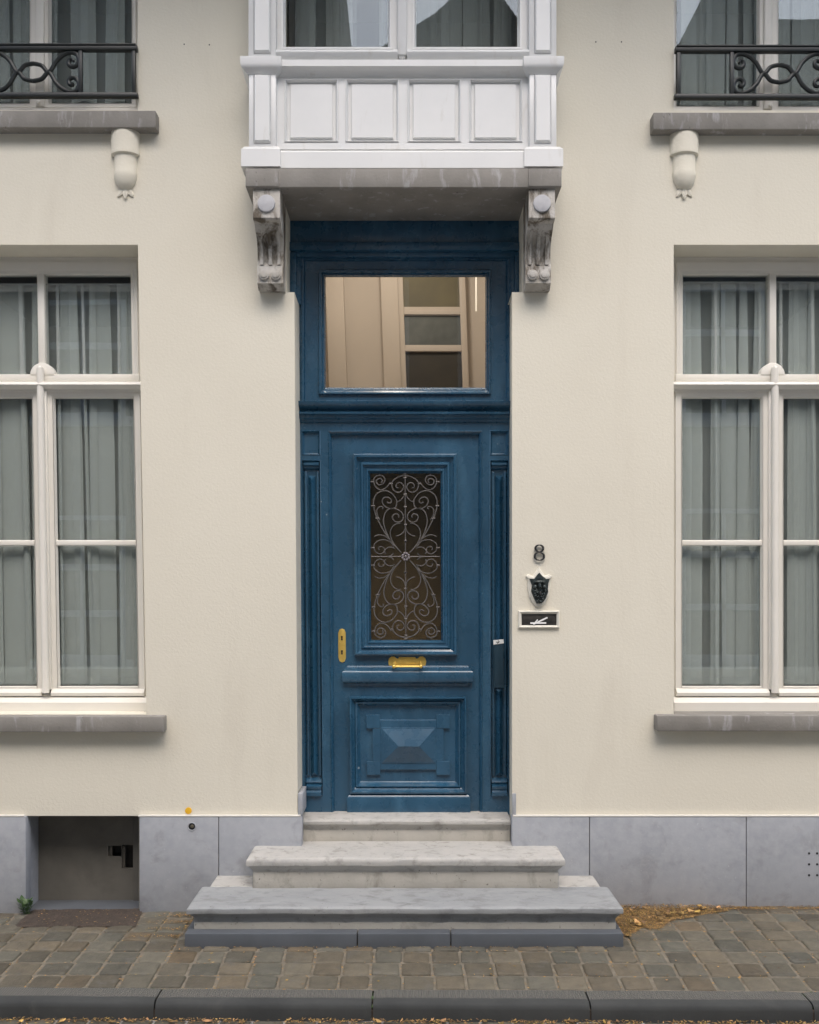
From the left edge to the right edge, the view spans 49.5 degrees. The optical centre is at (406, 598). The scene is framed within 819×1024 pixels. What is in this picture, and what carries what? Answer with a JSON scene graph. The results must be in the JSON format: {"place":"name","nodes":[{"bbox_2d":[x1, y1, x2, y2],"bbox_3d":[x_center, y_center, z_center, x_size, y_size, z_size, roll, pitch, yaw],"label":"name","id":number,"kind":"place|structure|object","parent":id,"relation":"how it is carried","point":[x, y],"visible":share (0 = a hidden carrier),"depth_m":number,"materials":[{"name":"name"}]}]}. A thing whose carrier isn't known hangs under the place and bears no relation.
{"place":"outdoors","nodes":[
{"label":"outdoors","id":0,"kind":"place"},
{"bbox_2d":[0,906,818,995],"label":"pavement","id":1,"kind":"structure","parent":0,"point":[690,970],"depth_m":4.46,"materials":[{"name":"stone"}]},
{"bbox_2d":[16,895,33,913],"bbox_3d":[-2.210,1.782,5.143,0.099,0.116,0.088,0,0,-26],"label":"weed","id":2,"kind":"object","parent":1,"relation":"on","point":[27,903],"visible":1,"depth_m":5.15,"materials":[{"name":"green plant"}]},
{"bbox_2d":[16,908,141,926],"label":"soil","id":3,"kind":"structure","parent":1,"relation":"on","point":[104,917],"depth_m":5.03,"materials":[{"name":"soil"}]},
{"bbox_2d":[185,811,622,948],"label":"entrance steps","id":4,"kind":"structure","parent":1,"relation":"on","point":[373,880],"depth_m":4.87,"materials":[{"name":"stone"}]},
{"bbox_2d":[0,0,818,912],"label":"townhouse","id":5,"kind":"structure","parent":1,"relation":"on","point":[262,582],"depth_m":5.20,"materials":[{"name":"paint"}]},
{"bbox_2d":[0,0,137,109],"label":"window","id":6,"kind":"structure","parent":5,"relation":"in","point":[40,10],"depth_m":5.35,"materials":[{"name":"beige paint"}]},
{"bbox_2d":[0,43,138,98],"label":"window railing","id":7,"kind":"object","parent":5,"relation":"attached to","point":[77,50],"depth_m":5.17,"materials":[{"name":"black metal"}]},
{"bbox_2d":[0,257,166,731],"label":"window","id":8,"kind":"structure","parent":5,"relation":"in","point":[43,385],"depth_m":5.38,"materials":[{"name":"beige paint"}]},
{"bbox_2d":[185,807,191,813],"bbox_3d":[-1.275,1.242,5.199,0.039,0.039,0.005,0,0,0],"label":"survey marker","id":9,"kind":"object","parent":5,"relation":"attached to","point":[188,810],"visible":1,"depth_m":5.20,"materials":[{"name":"yellow"}]},
{"bbox_2d":[187,822,195,830],"bbox_3d":[-1.250,1.329,5.178,0.052,0.052,0.008,0,0,0],"label":"round valve","id":10,"kind":"object","parent":5,"relation":"attached to","point":[191,826],"visible":1,"depth_m":5.18,"materials":[{"name":"black metal"}]},
{"bbox_2d":[326,277,468,387],"bbox_3d":[-0.083,-2.359,7.185,1.182,1.573,0.110,0,0,0],"label":"glazed screen","id":11,"kind":"object","parent":5,"relation":"attached to","point":[424,330],"visible":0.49,"depth_m":7.15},
{"bbox_2d":[240,0,563,177],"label":"bay window","id":12,"kind":"structure","parent":5,"relation":"in","point":[401,104],"depth_m":5.03,"materials":[{"name":"white paint"}]},
{"bbox_2d":[332,435,478,811],"bbox_3d":[-0.006,0.147,5.454,0.932,2.343,0.096,0,0,0],"label":"front door","id":13,"kind":"structure","parent":5,"relation":"in","point":[406,712],"depth_m":5.46,"materials":[{"name":"blue paint"}]},
{"bbox_2d":[475,277,476,310],"bbox_3d":[0.510,-2.585,6.500,0.012,0.969,0.012,0,0,0],"label":"hanging lamp","id":14,"kind":"object","parent":5,"relation":"hanging from","point":[475,293],"visible":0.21,"depth_m":6.50,"materials":[{"name":"white"}]},
{"bbox_2d":[493,643,503,691],"bbox_3d":[0.560,0.413,5.417,0.062,0.318,0.046,0,0,0],"label":"parcel lock box","id":15,"kind":"object","parent":5,"relation":"attached to","point":[498,667],"visible":1,"depth_m":5.40,"materials":[{"name":"blue paint"}]},
{"bbox_2d":[493,639,503,644],"bbox_3d":[0.560,0.264,5.393,0.065,0.033,0.002,0,0,0],"label":"arrow sticker","id":16,"kind":"object","parent":15,"relation":"attached to","point":[501,641],"visible":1,"depth_m":5.39,"materials":[{"name":"white paper"}]},
{"bbox_2d":[518,611,558,627],"bbox_3d":[0.773,0.122,5.193,0.239,0.102,0.018,0,0,0],"label":"wall letter slot","id":17,"kind":"object","parent":5,"relation":"attached to","point":[538,619],"depth_m":5.19,"materials":[{"name":"beige metal"}]},
{"bbox_2d":[526,567,551,606],"bbox_3d":[0.774,-0.067,5.174,0.153,0.235,0.064,0,0,0],"label":"shield plaque","id":18,"kind":"object","parent":5,"relation":"attached to","point":[538,583],"visible":1,"depth_m":5.17,"materials":[{"name":"black metal"}]},
{"bbox_2d":[534,544,544,560],"bbox_3d":[0.776,-0.267,5.188,0.068,0.096,0.011,0,0,0],"label":"house number","id":19,"kind":"object","parent":5,"relation":"attached to","point":[537,552],"visible":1,"depth_m":5.18,"materials":[{"name":"black metal"}]},
{"bbox_2d":[654,257,818,730],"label":"window","id":20,"kind":"structure","parent":5,"relation":"in","point":[696,708],"depth_m":5.38,"materials":[{"name":"beige paint"}]},
{"bbox_2d":[674,45,818,100],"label":"window railing","id":21,"kind":"object","parent":5,"relation":"attached to","point":[734,52],"depth_m":5.17,"materials":[{"name":"black metal"}]},
{"bbox_2d":[674,0,818,109],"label":"window","id":22,"kind":"structure","parent":5,"relation":"in","point":[766,10],"depth_m":5.35,"materials":[{"name":"beige paint"}]},
{"bbox_2d":[21,1020,815,1023],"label":"road","id":23,"kind":"structure","parent":0,"point":[186,1022],"depth_m":4.04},
{"bbox_2d":[0,1020,750,1023],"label":"gutter","id":24,"kind":"object","parent":23,"relation":"on","point":[140,1022],"visible":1,"depth_m":4.02,"materials":[{"name":"stone"}]},
{"bbox_2d":[0,903,818,1023],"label":"leaf litter","id":25,"kind":"object","parent":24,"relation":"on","point":[634,918],"visible":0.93,"depth_m":4.82,"materials":[{"name":"brown plant"}]},
{"bbox_2d":[153,999,813,1021],"bbox_3d":[0.000,2.105,4.117,8.800,0.450,0.125,0,0,0],"label":"kerb bed","id":26,"kind":"object","parent":23,"relation":"on","point":[372,1013],"depth_m":4.05,"materials":[{"name":"grey concrete"}]},
{"bbox_2d":[0,987,818,1023],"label":"kerb","id":27,"kind":"structure","parent":26,"relation":"on","point":[137,1004],"depth_m":4.06,"materials":[{"name":"stone"}]}
]}

